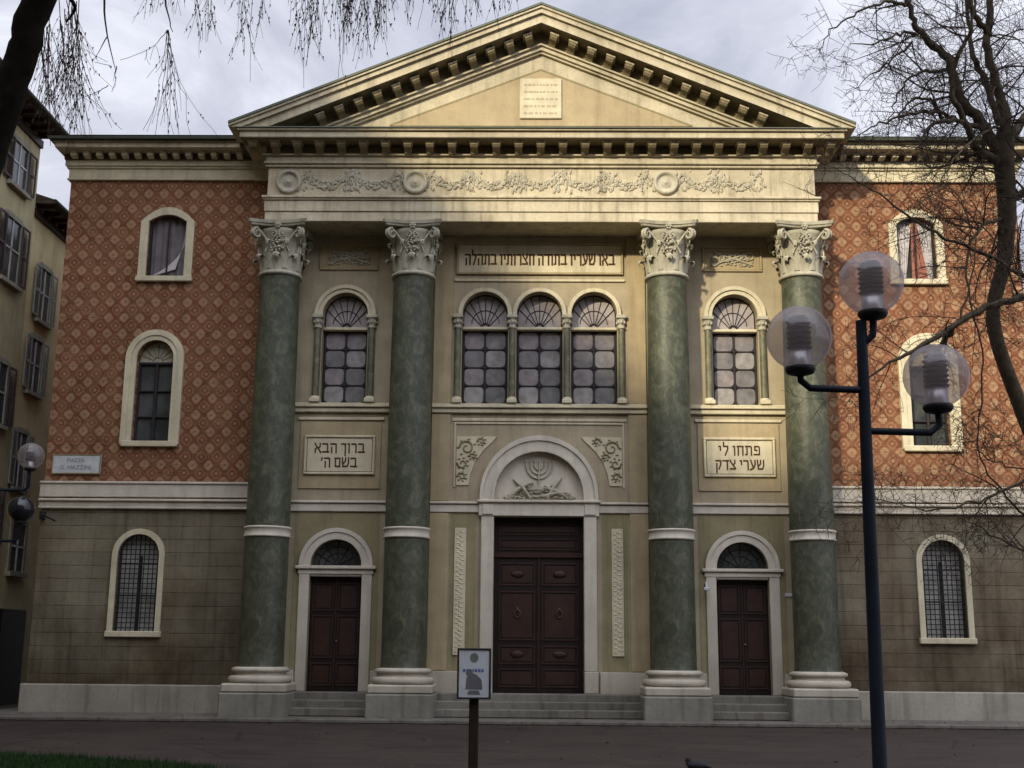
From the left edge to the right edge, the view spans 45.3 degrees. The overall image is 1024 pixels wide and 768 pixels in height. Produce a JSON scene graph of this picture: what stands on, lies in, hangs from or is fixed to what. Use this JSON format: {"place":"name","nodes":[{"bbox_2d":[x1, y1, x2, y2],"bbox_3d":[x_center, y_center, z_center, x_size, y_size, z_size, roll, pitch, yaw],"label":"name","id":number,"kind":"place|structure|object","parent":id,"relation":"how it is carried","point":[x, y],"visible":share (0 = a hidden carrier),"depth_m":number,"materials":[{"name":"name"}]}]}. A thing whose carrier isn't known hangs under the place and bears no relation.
{"place":"outdoors","nodes":[
{"label":"outdoors","id":0,"kind":"place"},
{"bbox_2d":[0,193,68,705],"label":"house","id":1,"kind":"structure","parent":0,"point":[33,407],"depth_m":35.06,"materials":[{"name":"paint"}]},
{"bbox_2d":[0,609,26,705],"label":"door","id":2,"kind":"structure","parent":1,"relation":"in","point":[12,621],"depth_m":33.60,"materials":[{"name":"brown wood"}]},
{"bbox_2d":[5,518,28,577],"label":"window","id":3,"kind":"structure","parent":1,"relation":"in","point":[16,552],"depth_m":34.11,"materials":[{"name":"grey glass"}]},
{"bbox_2d":[8,426,34,493],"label":"window","id":4,"kind":"structure","parent":1,"relation":"in","point":[17,477],"depth_m":34.22,"materials":[{"name":"grey glass"}]},
{"bbox_2d":[22,332,49,399],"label":"window","id":5,"kind":"structure","parent":1,"relation":"in","point":[35,352],"depth_m":35.28,"materials":[{"name":"grey glass"}]},
{"bbox_2d":[32,262,58,329],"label":"window","id":6,"kind":"structure","parent":1,"relation":"in","point":[43,295],"depth_m":35.92,"materials":[{"name":"grey glass"}]},
{"bbox_2d":[0,57,68,566],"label":"house","id":7,"kind":"structure","parent":0,"point":[18,181],"depth_m":33.71,"materials":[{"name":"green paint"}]},
{"bbox_2d":[0,487,5,544],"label":"window","id":8,"kind":"structure","parent":7,"relation":"in","point":[2,515],"depth_m":32.89,"materials":[{"name":"grey glass"}]},
{"bbox_2d":[0,356,17,430],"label":"window","id":9,"kind":"structure","parent":7,"relation":"in","point":[5,367],"depth_m":33.16,"materials":[{"name":"grey glass"}]},
{"bbox_2d":[0,207,30,291],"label":"window","id":10,"kind":"structure","parent":7,"relation":"in","point":[13,230],"depth_m":33.60,"materials":[{"name":"grey glass"}]},
{"bbox_2d":[4,133,37,199],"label":"window","id":11,"kind":"structure","parent":7,"relation":"in","point":[19,172],"depth_m":34.07,"materials":[{"name":"grey glass"}]},
{"bbox_2d":[0,750,249,767],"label":"grass","id":12,"kind":"structure","parent":0,"point":[150,762],"depth_m":16.52,"materials":[{"name":"green plant"}]},
{"bbox_2d":[0,704,1023,767],"bbox_3d":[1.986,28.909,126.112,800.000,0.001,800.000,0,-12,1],"label":"ground","id":13,"kind":"structure","parent":0,"point":[266,745],"depth_m":20.87,"materials":[{"name":"grey asphalt"}]},
{"bbox_2d":[0,443,44,542],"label":"street lamp","id":14,"kind":"object","parent":13,"relation":"on","point":[20,510],"visible":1,"depth_m":23.24,"materials":[{"name":"black metal"}]},
{"bbox_2d":[0,0,518,176],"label":"bare tree","id":15,"kind":"object","parent":13,"relation":"on","point":[27,40],"visible":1,"depth_m":7.90,"materials":[{"name":"brown plant"}]},
{"bbox_2d":[457,648,490,767],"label":"notice board","id":16,"kind":"object","parent":13,"relation":"on","point":[473,675],"visible":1,"depth_m":12.93,"materials":[{"name":"white metal"}]},
{"bbox_2d":[17,2,1023,722],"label":"synagogue","id":17,"kind":"structure","parent":13,"relation":"on","point":[387,388],"depth_m":29.66,"materials":[{"name":"paint"}]},
{"bbox_2d":[51,454,101,473],"bbox_3d":[-10.581,1.951,29.811,1.190,0.480,0.065,0,-12,1],"label":"street sign","id":18,"kind":"object","parent":17,"relation":"attached to","point":[76,463],"visible":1,"depth_m":29.79,"materials":[{"name":"white stone"}]},
{"bbox_2d":[104,529,164,636],"bbox_3d":[-8.929,4.742,29.284,1.320,2.550,0.380,0,-12,1],"label":"window","id":19,"kind":"structure","parent":17,"relation":"in","point":[140,590],"depth_m":29.30,"materials":[{"name":"glass"}]},
{"bbox_2d":[119,329,184,446],"bbox_3d":[-8.829,0.116,30.293,1.440,2.940,0.380,0,-12,1],"label":"window","id":20,"kind":"structure","parent":17,"relation":"in","point":[161,366],"depth_m":30.30,"materials":[{"name":"stone"}]},
{"bbox_2d":[135,207,194,281],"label":"window","id":21,"kind":"structure","parent":17,"relation":"in","point":[171,244],"depth_m":31.09,"materials":[{"name":"stone"}]},
{"bbox_2d":[294,528,375,691],"bbox_3d":[-4.196,5.396,29.044,1.920,3.950,0.400,0,-12,1],"label":"door","id":22,"kind":"structure","parent":17,"relation":"in","point":[341,571],"depth_m":29.07,"materials":[{"name":"brown wood"}]},
{"bbox_2d":[314,284,375,402],"bbox_3d":[-4.140,-0.972,30.441,1.520,2.990,0.440,0,-12,1],"label":"window","id":23,"kind":"structure","parent":17,"relation":"in","point":[345,329],"depth_m":30.52,"materials":[{"name":"glass"}]},
{"bbox_2d":[458,287,511,403],"bbox_3d":[-0.670,-0.926,30.387,1.330,2.935,0.430,0,-12,1],"label":"window","id":24,"kind":"structure","parent":17,"relation":"in","point":[485,326],"depth_m":30.48,"materials":[{"name":"glass"}]},
{"bbox_2d":[477,435,600,693],"bbox_3d":[0.634,4.242,29.215,2.960,6.060,0.500,0,-12,1],"label":"door","id":25,"kind":"structure","parent":17,"relation":"in","point":[533,619],"depth_m":29.26,"materials":[{"name":"brown wood"}]},
{"bbox_2d":[513,288,566,403],"bbox_3d":[0.679,-0.918,30.366,1.330,2.935,0.430,0,-12,1],"label":"window","id":26,"kind":"structure","parent":17,"relation":"in","point":[539,326],"depth_m":30.45,"materials":[{"name":"glass"}]},
{"bbox_2d":[567,288,620,403],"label":"window","id":27,"kind":"structure","parent":17,"relation":"in","point":[593,327],"depth_m":30.44,"materials":[{"name":"glass"}]},
{"bbox_2d":[704,286,765,404],"bbox_3d":[5.499,-0.920,30.294,1.520,2.990,0.440,0,-12,1],"label":"window","id":28,"kind":"structure","parent":17,"relation":"in","point":[734,330],"depth_m":30.37,"materials":[{"name":"glass"}]},
{"bbox_2d":[702,531,783,695],"bbox_3d":[5.443,5.448,28.897,1.920,3.950,0.400,0,-12,1],"label":"door","id":29,"kind":"structure","parent":17,"relation":"in","point":[736,574],"depth_m":28.92,"materials":[{"name":"brown wood"}]},
{"bbox_2d":[887,209,948,284],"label":"window","id":30,"kind":"structure","parent":17,"relation":"in","point":[907,266],"depth_m":30.76,"materials":[{"name":"stone"}]},
{"bbox_2d":[897,333,963,451],"bbox_3d":[10.169,0.219,30.002,1.440,2.940,0.380,0,-12,1],"label":"window","id":31,"kind":"structure","parent":17,"relation":"in","point":[913,416],"depth_m":29.95,"materials":[{"name":"stone"}]},
{"bbox_2d":[916,534,977,643],"bbox_3d":[10.188,4.845,28.991,1.320,2.550,0.380,0,-12,1],"label":"window","id":32,"kind":"structure","parent":17,"relation":"in","point":[940,623],"depth_m":28.99,"materials":[{"name":"glass"}]},
{"bbox_2d":[684,757,711,767],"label":"pigeon","id":33,"kind":"object","parent":13,"relation":"on","point":[694,764],"visible":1,"depth_m":16.03,"materials":[{"name":"grey"}]},
{"bbox_2d":[766,251,969,767],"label":"street lamp","id":34,"kind":"object","parent":13,"relation":"on","point":[873,311],"visible":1,"depth_m":9.42,"materials":[{"name":"blue paint"}]},
{"bbox_2d":[767,0,1023,603],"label":"bare tree","id":35,"kind":"object","parent":13,"relation":"on","point":[999,154],"visible":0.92,"depth_m":12.88,"materials":[{"name":"brown plant"}]},
{"bbox_2d":[0,707,1023,729],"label":"pavement","id":36,"kind":"structure","parent":0,"point":[10,714],"depth_m":26.51,"materials":[{"name":"stone"}]},
{"bbox_2d":[0,0,1023,290],"label":"sky","id":37,"kind":"structure","parent":0,"point":[734,37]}
]}

